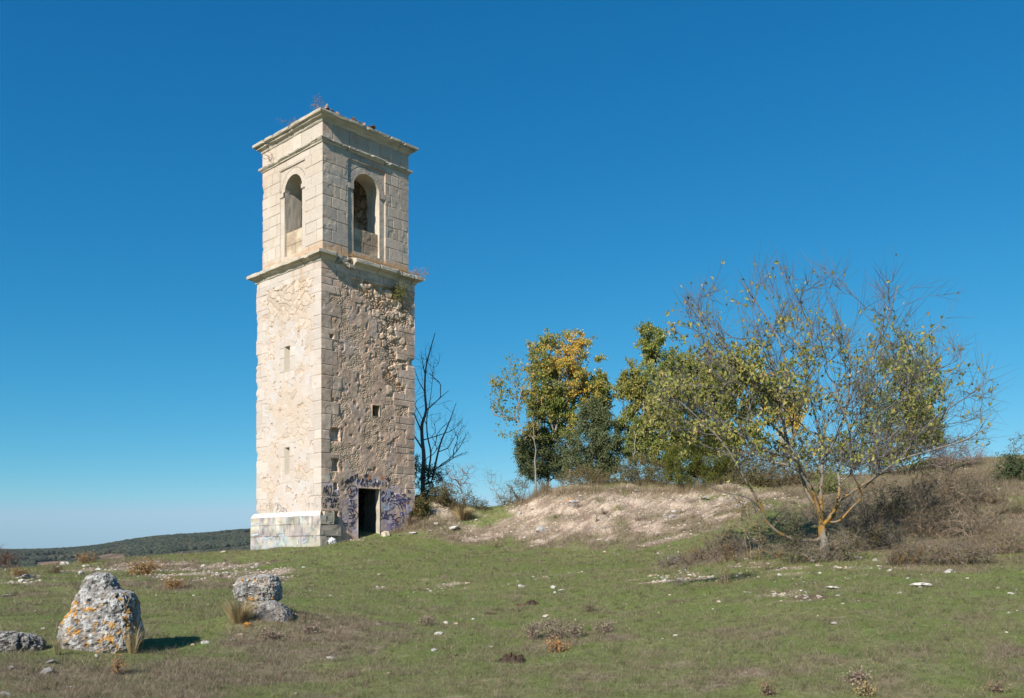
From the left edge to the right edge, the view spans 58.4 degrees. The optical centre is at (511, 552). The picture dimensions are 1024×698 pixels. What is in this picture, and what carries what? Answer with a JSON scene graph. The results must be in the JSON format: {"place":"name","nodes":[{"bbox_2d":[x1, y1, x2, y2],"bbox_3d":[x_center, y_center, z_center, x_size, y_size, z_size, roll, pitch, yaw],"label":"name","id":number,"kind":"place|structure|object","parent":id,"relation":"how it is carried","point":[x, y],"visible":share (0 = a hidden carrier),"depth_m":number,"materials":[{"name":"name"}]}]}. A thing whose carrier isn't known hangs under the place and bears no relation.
{"place":"outdoors","nodes":[
{"label":"outdoors","id":0,"kind":"place"},
{"bbox_2d":[0,455,1023,697],"bbox_3d":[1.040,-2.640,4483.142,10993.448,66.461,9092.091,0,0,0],"label":"ground","id":1,"kind":"structure","parent":0,"point":[362,532],"depth_m":16.48,"materials":[{"name":"green plant"}]},
{"bbox_2d":[0,545,23,567],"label":"shrub","id":2,"kind":"object","parent":1,"relation":"on","point":[5,560],"visible":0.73,"depth_m":33.00,"materials":[{"name":"brown plant"}]},
{"bbox_2d":[8,565,32,576],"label":"dead plant","id":3,"kind":"object","parent":1,"relation":"on","point":[20,572],"visible":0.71,"depth_m":24.67,"materials":[{"name":"brown plant"}]},
{"bbox_2d":[0,631,46,652],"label":"boulder","id":4,"kind":"object","parent":1,"relation":"on","point":[18,640],"visible":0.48,"depth_m":12.04,"materials":[{"name":"stone"}]},
{"bbox_2d":[21,574,35,578],"bbox_3d":[-12.597,0.658,23.902,0.196,0.139,0.501,-17,-14,18],"label":"stone","id":5,"kind":"object","parent":1,"relation":"on","point":[26,575],"visible":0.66,"depth_m":23.79,"materials":[{"name":"stone"}]},
{"bbox_2d":[40,667,54,673],"bbox_3d":[-5.445,1.400,10.753,0.188,0.098,0.176,-6,7,39],"label":"stone","id":6,"kind":"object","parent":1,"relation":"on","point":[47,670],"visible":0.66,"depth_m":10.70,"materials":[{"name":"stone"}]},
{"bbox_2d":[44,560,64,573],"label":"dead plant","id":7,"kind":"object","parent":1,"relation":"on","point":[53,569],"visible":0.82,"depth_m":26.38,"materials":[{"name":"brown plant"}]},
{"bbox_2d":[49,631,67,654],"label":"grass tuft","id":8,"kind":"object","parent":1,"relation":"on","point":[58,646],"visible":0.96,"depth_m":11.95,"materials":[{"name":"beige plant"}]},
{"bbox_2d":[73,548,95,563],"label":"dead plant","id":9,"kind":"object","parent":1,"relation":"on","point":[84,557],"visible":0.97,"depth_m":29.42,"materials":[{"name":"brown plant"}]},
{"bbox_2d":[56,572,144,652],"bbox_3d":[-5.693,0.908,12.696,1.126,1.274,0.844,0,0,0],"label":"boulder","id":10,"kind":"object","parent":1,"relation":"on","point":[104,607],"visible":0.86,"depth_m":12.39,"materials":[{"name":"stone"}]},
{"bbox_2d":[105,652,127,673],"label":"dry thistle","id":11,"kind":"object","parent":1,"relation":"on","point":[116,667],"visible":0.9,"depth_m":10.98,"materials":[{"name":"brown plant"}]},
{"bbox_2d":[0,528,250,568],"bbox_3d":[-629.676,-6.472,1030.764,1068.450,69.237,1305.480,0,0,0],"label":"distant forest trees","id":12,"kind":"object","parent":1,"relation":"on","point":[228,540],"visible":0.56,"depth_m":1170.22,"materials":[{"name":"green plant"}]},
{"bbox_2d":[118,625,148,653],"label":"grass tuft","id":13,"kind":"object","parent":1,"relation":"on","point":[130,646],"visible":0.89,"depth_m":12.39,"materials":[{"name":"beige plant"}]},
{"bbox_2d":[126,553,164,574],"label":"dead plant","id":14,"kind":"object","parent":1,"relation":"on","point":[146,570],"visible":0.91,"depth_m":25.09,"materials":[{"name":"brown plant"}]},
{"bbox_2d":[157,572,187,589],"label":"dead plant","id":15,"kind":"object","parent":1,"relation":"on","point":[169,584],"visible":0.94,"depth_m":21.95,"materials":[{"name":"brown plant"}]},
{"bbox_2d":[219,597,267,623],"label":"grass tuft","id":16,"kind":"object","parent":1,"relation":"on","point":[235,615],"visible":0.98,"depth_m":14.89,"materials":[{"name":"beige plant"}]},
{"bbox_2d":[243,622,253,626],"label":"stone","id":17,"kind":"object","parent":1,"relation":"on","point":[247,624],"visible":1,"depth_m":14.75,"materials":[{"name":"stone"}]},
{"bbox_2d":[232,574,282,612],"bbox_3d":[-4.332,0.767,15.654,0.811,0.805,0.716,0,0,0],"label":"boulder","id":18,"kind":"object","parent":1,"relation":"on","point":[260,588],"visible":0.6,"depth_m":15.36,"materials":[{"name":"stone"}]},
{"bbox_2d":[257,627,283,640],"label":"dry thistle","id":19,"kind":"object","parent":1,"relation":"on","point":[271,634],"visible":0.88,"depth_m":14.08,"materials":[{"name":"brown plant"}]},
{"bbox_2d":[254,600,293,621],"bbox_3d":[-3.985,1.050,15.350,0.694,0.504,0.607,0,0,0],"label":"boulder","id":20,"kind":"object","parent":1,"relation":"on","point":[268,608],"visible":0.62,"depth_m":15.14,"materials":[{"name":"stone"}]},
{"bbox_2d":[270,604,295,620],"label":"dry thistle","id":21,"kind":"object","parent":1,"relation":"on","point":[282,612],"visible":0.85,"depth_m":15.12,"materials":[{"name":"brown plant"}]},
{"bbox_2d":[297,619,321,633],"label":"dry thistle","id":22,"kind":"object","parent":1,"relation":"on","point":[308,628],"visible":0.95,"depth_m":14.63,"materials":[{"name":"brown plant"}]},
{"bbox_2d":[328,537,336,543],"bbox_3d":[-6.309,-0.401,32.086,0.375,0.274,0.282,0,0,0],"label":"plastic bag","id":23,"kind":"object","parent":1,"relation":"on","point":[332,539],"visible":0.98,"depth_m":32.03,"materials":[{"name":"white plastic"}]},
{"bbox_2d":[246,104,424,550],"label":"bell tower","id":24,"kind":"structure","parent":1,"relation":"on","point":[335,401],"depth_m":33.51,"materials":[{"name":"stone"}]},
{"bbox_2d":[310,95,323,109],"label":"wall plant","id":25,"kind":"object","parent":24,"relation":"on","point":[315,100],"depth_m":32.29,"materials":[{"name":"brown plant"}]},
{"bbox_2d":[348,251,416,274],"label":"ledge grass","id":26,"kind":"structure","parent":24,"relation":"on","point":[376,262],"depth_m":33.86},
{"bbox_2d":[392,281,407,301],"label":"wall plant","id":27,"kind":"object","parent":24,"relation":"attached to","point":[396,290],"depth_m":34.32,"materials":[{"name":"green plant"}]},
{"bbox_2d":[414,266,430,276],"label":"wall plant","id":28,"kind":"object","parent":24,"relation":"on","point":[418,274],"depth_m":35.08,"materials":[{"name":"brown plant"}]},
{"bbox_2d":[381,531,389,536],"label":"stone","id":29,"kind":"object","parent":1,"relation":"on","point":[384,533],"visible":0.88,"depth_m":33.50,"materials":[{"name":"stone"}]},
{"bbox_2d":[405,516,417,525],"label":"grass tuft","id":30,"kind":"object","parent":1,"relation":"on","point":[413,520],"visible":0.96,"depth_m":34.78,"materials":[{"name":"brown plant"}]},
{"bbox_2d":[410,489,435,520],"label":"shrub","id":31,"kind":"object","parent":1,"relation":"on","point":[420,512],"visible":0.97,"depth_m":35.08,"materials":[{"name":"green plant"}]},
{"bbox_2d":[415,611,439,625],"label":"dry thistle","id":32,"kind":"object","parent":1,"relation":"on","point":[427,621],"visible":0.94,"depth_m":16.13,"materials":[{"name":"brown plant"}]},
{"bbox_2d":[413,453,443,492],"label":"shrub","id":33,"kind":"object","parent":1,"relation":"on","point":[427,471],"visible":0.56,"depth_m":38.91,"materials":[{"name":"green plant"}]},
{"bbox_2d":[414,334,470,493],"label":"dead tree","id":34,"kind":"object","parent":1,"relation":"on","point":[422,446],"visible":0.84,"depth_m":40.17,"materials":[{"name":"brown wood"}]},
{"bbox_2d":[419,479,467,512],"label":"shrub","id":35,"kind":"object","parent":1,"relation":"on","point":[445,496],"visible":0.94,"depth_m":36.07,"materials":[{"name":"brown plant"}]},
{"bbox_2d":[432,462,478,504],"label":"shrub","id":36,"kind":"object","parent":1,"relation":"on","point":[457,480],"visible":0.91,"depth_m":37.17,"materials":[{"name":"brown plant"}]},
{"bbox_2d":[448,505,475,519],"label":"grass tuft","id":37,"kind":"object","parent":1,"relation":"on","point":[462,512],"visible":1,"depth_m":35.65,"materials":[{"name":"beige plant"}]},
{"bbox_2d":[459,488,492,511],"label":"shrub","id":38,"kind":"object","parent":1,"relation":"on","point":[474,504],"visible":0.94,"depth_m":36.96,"materials":[{"name":"brown plant"}]},
{"bbox_2d":[481,463,510,504],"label":"shrub","id":39,"kind":"object","parent":1,"relation":"on","point":[496,485],"visible":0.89,"depth_m":37.51,"materials":[{"name":"brown plant"}]},
{"bbox_2d":[494,652,526,663],"bbox_3d":[-0.025,1.426,12.300,0.490,0.174,0.367,0,0,0],"label":"molehill","id":40,"kind":"object","parent":1,"relation":"on","point":[511,656],"visible":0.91,"depth_m":12.22,"materials":[{"name":"brown soil"}]},
{"bbox_2d":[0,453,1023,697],"bbox_3d":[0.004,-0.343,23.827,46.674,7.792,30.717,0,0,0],"label":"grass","id":41,"kind":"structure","parent":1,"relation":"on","point":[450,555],"depth_m":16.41,"materials":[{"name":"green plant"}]},
{"bbox_2d":[0,450,1023,629],"bbox_3d":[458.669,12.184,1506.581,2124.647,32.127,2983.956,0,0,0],"label":"dry grass","id":42,"kind":"structure","parent":1,"relation":"on","point":[535,493],"depth_m":34.03,"materials":[{"name":"brown plant"}]},
{"bbox_2d":[2,608,1022,694],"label":"thin stalks","id":43,"kind":"object","parent":1,"relation":"on","point":[431,669],"visible":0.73,"depth_m":11.42,"materials":[{"name":"beige plant"}]},
{"bbox_2d":[493,470,533,507],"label":"shrub","id":44,"kind":"object","parent":1,"relation":"on","point":[523,486],"visible":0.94,"depth_m":36.94,"materials":[{"name":"brown plant"}]},
{"bbox_2d":[485,350,543,490],"bbox_3d":[0.029,-5.348,38.372,2.616,6.148,1.854,0,0,-35],"label":"tree","id":45,"kind":"object","parent":1,"relation":"on","point":[501,391],"visible":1,"depth_m":38.25,"materials":[{"name":"green plant"}]},
{"bbox_2d":[516,618,541,638],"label":"dry thistle","id":46,"kind":"object","parent":1,"relation":"on","point":[530,632],"visible":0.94,"depth_m":14.58,"materials":[{"name":"brown plant"}]},
{"bbox_2d":[524,599,538,604],"bbox_3d":[0.403,1.045,18.912,0.322,0.156,0.256,0,0,37],"label":"cow dung","id":47,"kind":"object","parent":1,"relation":"on","point":[531,602],"visible":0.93,"depth_m":18.85,"materials":[{"name":"brown"}]},
{"bbox_2d":[536,526,544,532],"bbox_3d":[1.062,-0.827,33.684,0.408,0.309,0.225,-2,0,-8],"label":"stone","id":48,"kind":"object","parent":1,"relation":"on","point":[539,529],"visible":0.95,"depth_m":33.60,"materials":[{"name":"stone"}]},
{"bbox_2d":[510,421,572,486],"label":"tree","id":49,"kind":"object","parent":1,"relation":"on","point":[524,454],"visible":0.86,"depth_m":40.19,"materials":[{"name":"green plant"}]},
{"bbox_2d":[537,480,554,492],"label":"shrub","id":50,"kind":"object","parent":1,"relation":"on","point":[545,487],"visible":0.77,"depth_m":36.75,"materials":[{"name":"brown plant"}]},
{"bbox_2d":[533,615,568,639],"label":"dry thistle","id":51,"kind":"object","parent":1,"relation":"on","point":[557,632],"visible":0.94,"depth_m":14.48,"materials":[{"name":"brown plant"}]},
{"bbox_2d":[540,635,570,652],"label":"dry thistle","id":52,"kind":"object","parent":1,"relation":"on","point":[558,646],"visible":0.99,"depth_m":13.34,"materials":[{"name":"brown plant"}]},
{"bbox_2d":[517,328,616,484],"bbox_3d":[2.473,-6.169,40.078,4.617,7.456,2.790,0,0,0],"label":"tree","id":53,"kind":"object","parent":1,"relation":"on","point":[559,411],"visible":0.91,"depth_m":39.66,"materials":[{"name":"green plant"}]},
{"bbox_2d":[562,618,585,638],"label":"dry thistle","id":54,"kind":"object","parent":1,"relation":"on","point":[574,631],"visible":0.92,"depth_m":14.36,"materials":[{"name":"brown plant"}]},
{"bbox_2d":[554,461,621,485],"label":"shrub","id":55,"kind":"object","parent":1,"relation":"on","point":[595,478],"visible":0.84,"depth_m":37.46,"materials":[{"name":"brown plant"}]},
{"bbox_2d":[582,600,599,611],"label":"dry thistle","id":56,"kind":"object","parent":1,"relation":"on","point":[590,608],"visible":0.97,"depth_m":17.52,"materials":[{"name":"brown plant"}]},
{"bbox_2d":[556,395,630,482],"bbox_3d":[3.428,-4.689,38.609,3.212,3.830,2.202,0,0,0],"label":"tree","id":57,"kind":"object","parent":1,"relation":"on","point":[602,444],"visible":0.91,"depth_m":38.25,"materials":[{"name":"green plant"}]},
{"bbox_2d":[591,618,617,633],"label":"dry thistle","id":58,"kind":"object","parent":1,"relation":"on","point":[605,625],"visible":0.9,"depth_m":14.64,"materials":[{"name":"brown plant"}]},
{"bbox_2d":[598,507,612,514],"bbox_3d":[3.462,-1.545,33.852,0.574,0.450,0.458,0,0,0],"label":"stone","id":59,"kind":"object","parent":1,"relation":"on","point":[606,512],"visible":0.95,"depth_m":33.89,"materials":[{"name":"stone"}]},
{"bbox_2d":[624,423,650,476],"bbox_3d":[5.266,-4.104,38.082,1.486,2.662,1.173,0,0,0],"label":"tree","id":60,"kind":"object","parent":1,"relation":"on","point":[638,448],"visible":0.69,"depth_m":37.97,"materials":[{"name":"green plant"}]},
{"bbox_2d":[631,511,645,520],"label":"dry thistle","id":61,"kind":"object","parent":1,"relation":"on","point":[638,518],"visible":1,"depth_m":32.16,"materials":[{"name":"beige plant"}]},
{"bbox_2d":[611,451,680,485],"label":"shrub","id":62,"kind":"object","parent":1,"relation":"on","point":[630,473],"visible":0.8,"depth_m":37.04,"materials":[{"name":"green plant"}]},
{"bbox_2d":[653,546,699,586],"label":"shrub","id":63,"kind":"object","parent":1,"relation":"on","point":[671,561],"visible":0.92,"depth_m":19.98,"materials":[{"name":"brown plant"}]},
{"bbox_2d":[606,319,764,483],"bbox_3d":[7.313,-6.258,38.614,6.749,6.991,2.781,0,0,0],"label":"tree","id":64,"kind":"object","parent":1,"relation":"on","point":[632,385],"visible":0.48,"depth_m":38.11,"materials":[{"name":"green plant"}]},
{"bbox_2d":[660,422,740,490],"bbox_3d":[7.168,-3.671,34.840,3.214,2.849,1.812,0,0,0],"label":"bush","id":65,"kind":"object","parent":1,"relation":"on","point":[696,464],"visible":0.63,"depth_m":34.61,"materials":[{"name":"green plant"}]},
{"bbox_2d":[671,519,749,583],"bbox_3d":[4.254,-0.040,19.585,1.764,1.562,1.077,0,0,0],"label":"shrub","id":66,"kind":"object","parent":1,"relation":"on","point":[701,551],"visible":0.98,"depth_m":19.58,"materials":[{"name":"brown plant"}]},
{"bbox_2d":[693,445,777,486],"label":"shrub","id":67,"kind":"object","parent":1,"relation":"on","point":[752,470],"visible":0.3,"depth_m":34.81,"materials":[{"name":"green plant"}]},
{"bbox_2d":[718,486,774,564],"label":"shrub","id":68,"kind":"object","parent":1,"relation":"on","point":[760,518],"visible":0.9,"depth_m":22.32,"materials":[{"name":"brown plant"}]},
{"bbox_2d":[719,450,784,487],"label":"shrub","id":69,"kind":"object","parent":1,"relation":"on","point":[753,478],"visible":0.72,"depth_m":34.35,"materials":[{"name":"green plant"}]},
{"bbox_2d":[755,675,780,695],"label":"dry thistle","id":70,"kind":"object","parent":1,"relation":"on","point":[768,689],"visible":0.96,"depth_m":9.85,"materials":[{"name":"brown plant"}]},
{"bbox_2d":[747,543,794,573],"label":"shrub","id":71,"kind":"object","parent":1,"relation":"on","point":[771,553],"visible":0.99,"depth_m":20.59,"materials":[{"name":"brown plant"}]},
{"bbox_2d":[761,386,811,477],"bbox_3d":[11.038,-4.931,37.511,2.507,4.015,1.970,0,0,0],"label":"tree","id":72,"kind":"object","parent":1,"relation":"on","point":[796,426],"visible":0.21,"depth_m":37.25,"materials":[{"name":"green plant"}]},
{"bbox_2d":[768,506,814,563],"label":"shrub","id":73,"kind":"object","parent":1,"relation":"on","point":[794,528],"visible":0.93,"depth_m":21.66,"materials":[{"name":"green plant"}]},
{"bbox_2d":[758,448,831,487],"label":"shrub","id":74,"kind":"object","parent":1,"relation":"on","point":[792,477],"visible":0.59,"depth_m":33.37,"materials":[{"name":"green plant"}]},
{"bbox_2d":[789,595,830,599],"bbox_3d":[5.407,0.827,16.700,0.986,0.103,0.718,0,0,0],"label":"earth patch","id":75,"kind":"object","parent":1,"relation":"on","point":[812,597],"visible":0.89,"depth_m":16.61,"materials":[{"name":"beige soil"}]},
{"bbox_2d":[767,431,865,476],"bbox_3d":[11.640,-3.462,34.946,3.846,2.502,2.413,0,0,0],"label":"shrub","id":76,"kind":"object","parent":1,"relation":"on","point":[834,460],"visible":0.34,"depth_m":34.76,"materials":[{"name":"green plant"}]},
{"bbox_2d":[633,241,1014,559],"bbox_3d":[7.551,-3.869,22.033,9.396,8.239,5.596,0,0,0],"label":"elm tree","id":77,"kind":"object","parent":1,"relation":"on","point":[742,376],"visible":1,"depth_m":21.59,"materials":[{"name":"green plant"}]},
{"bbox_2d":[805,467,848,495],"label":"shrub","id":78,"kind":"object","parent":1,"relation":"on","point":[827,482],"visible":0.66,"depth_m":30.88,"materials":[{"name":"green plant"}]},
{"bbox_2d":[789,526,875,562],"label":"shrub","id":79,"kind":"object","parent":1,"relation":"on","point":[811,553],"visible":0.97,"depth_m":21.46,"materials":[{"name":"brown plant"}]},
{"bbox_2d":[842,665,871,684],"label":"dry thistle","id":80,"kind":"object","parent":1,"relation":"on","point":[857,675],"visible":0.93,"depth_m":10.29,"materials":[{"name":"brown plant"}]},
{"bbox_2d":[851,676,878,696],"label":"dry thistle","id":81,"kind":"object","parent":1,"relation":"on","point":[865,691],"visible":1,"depth_m":9.74,"materials":[{"name":"beige plant"}]},
{"bbox_2d":[829,487,907,551],"bbox_3d":[9.014,-0.775,22.964,2.277,1.960,1.535,0,0,0],"label":"shrub","id":82,"kind":"object","parent":1,"relation":"on","point":[888,540],"visible":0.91,"depth_m":22.91,"materials":[{"name":"brown plant"}]},
{"bbox_2d":[833,426,904,473],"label":"shrub","id":83,"kind":"object","parent":1,"relation":"on","point":[861,458],"visible":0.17,"depth_m":34.43,"materials":[{"name":"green plant"}]},
{"bbox_2d":[855,478,924,520],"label":"shrub","id":84,"kind":"object","parent":1,"relation":"on","point":[898,502],"visible":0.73,"depth_m":26.42,"materials":[{"name":"brown plant"}]},
{"bbox_2d":[849,324,951,462],"bbox_3d":[15.463,-6.172,36.432,3.978,5.949,2.744,0,0,0],"label":"tree","id":85,"kind":"object","parent":1,"relation":"on","point":[931,411],"visible":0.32,"depth_m":36.24,"materials":[{"name":"green plant"}]},
{"bbox_2d":[864,419,948,475],"bbox_3d":[14.441,-3.830,33.471,3.199,2.265,1.934,0,0,0],"label":"shrub","id":86,"kind":"object","parent":1,"relation":"on","point":[905,465],"visible":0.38,"depth_m":33.41,"materials":[{"name":"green plant"}]},
{"bbox_2d":[872,533,956,566],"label":"shrub","id":87,"kind":"object","parent":1,"relation":"on","point":[898,556],"visible":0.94,"depth_m":20.54,"materials":[{"name":"brown plant"}]},
{"bbox_2d":[908,582,931,586],"bbox_3d":[7.754,0.614,17.381,0.447,0.090,0.231,1,-11,3],"label":"stone","id":88,"kind":"object","parent":1,"relation":"on","point":[923,584],"visible":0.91,"depth_m":17.32,"materials":[{"name":"stone"}]},
{"bbox_2d":[895,456,982,540],"bbox_3d":[11.217,-1.328,24.159,2.354,2.430,1.826,0,0,0],"label":"shrub","id":89,"kind":"object","parent":1,"relation":"on","point":[931,518],"visible":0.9,"depth_m":24.12,"materials":[{"name":"brown plant"}]},
{"bbox_2d":[882,461,1006,511],"bbox_3d":[13.109,-1.886,27.514,3.893,1.708,1.871,0,0,0],"label":"shrub","id":90,"kind":"object","parent":1,"relation":"on","point":[974,487],"visible":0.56,"depth_m":27.39,"materials":[{"name":"brown plant"}]},
{"bbox_2d":[921,434,993,475],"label":"shrub","id":91,"kind":"object","parent":1,"relation":"on","point":[960,453],"visible":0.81,"depth_m":32.95,"materials":[{"name":"brown plant"}]},
{"bbox_2d":[924,530,1005,566],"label":"shrub","id":92,"kind":"object","parent":1,"relation":"on","point":[968,552],"visible":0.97,"depth_m":20.35,"materials":[{"name":"brown plant"}]},
{"bbox_2d":[933,466,1018,546],"bbox_3d":[11.595,-1.087,22.805,2.162,2.314,1.651,0,0,0],"label":"shrub","id":93,"kind":"object","parent":1,"relation":"on","point":[981,524],"visible":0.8,"depth_m":22.75,"materials":[{"name":"brown plant"}]},
{"bbox_2d":[982,495,999,503],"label":"grass tuft","id":94,"kind":"object","parent":1,"relation":"on","point":[995,501],"visible":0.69,"depth_m":27.37,"materials":[{"name":"brown plant"}]},
{"bbox_2d":[981,673,1011,692],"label":"dry thistle","id":95,"kind":"object","parent":1,"relation":"on","point":[996,688],"visible":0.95,"depth_m":9.74,"materials":[{"name":"brown plant"}]},
{"bbox_2d":[975,518,1023,555],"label":"shrub","id":96,"kind":"object","parent":1,"relation":"on","point":[1018,544],"visible":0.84,"depth_m":21.52,"materials":[{"name":"brown plant"}]},
{"bbox_2d":[989,449,1023,484],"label":"shrub","id":97,"kind":"object","parent":1,"relation":"on","point":[1017,467],"visible":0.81,"depth_m":30.06,"materials":[{"name":"green plant"}]},
{"bbox_2d":[995,496,1023,516],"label":"shrub","id":98,"kind":"object","parent":1,"relation":"on","point":[1015,507],"visible":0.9,"depth_m":25.94,"materials":[{"name":"brown plant"}]},
{"bbox_2d":[1003,433,1023,459],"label":"shrub","id":99,"kind":"object","parent":1,"relation":"on","point":[1014,444],"visible":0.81,"depth_m":31.02,"materials":[{"name":"green plant"}]},
{"bbox_2d":[0,0,1023,548],"label":"sky","id":100,"kind":"structure","parent":0,"point":[576,164],"materials":[{"name":"blue"}]},
{"bbox_2d":[8,468,1017,650],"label":"gravel","id":101,"kind":"structure","parent":0,"point":[662,581],"depth_m":30.64,"materials":[{"name":"beige gravel"}]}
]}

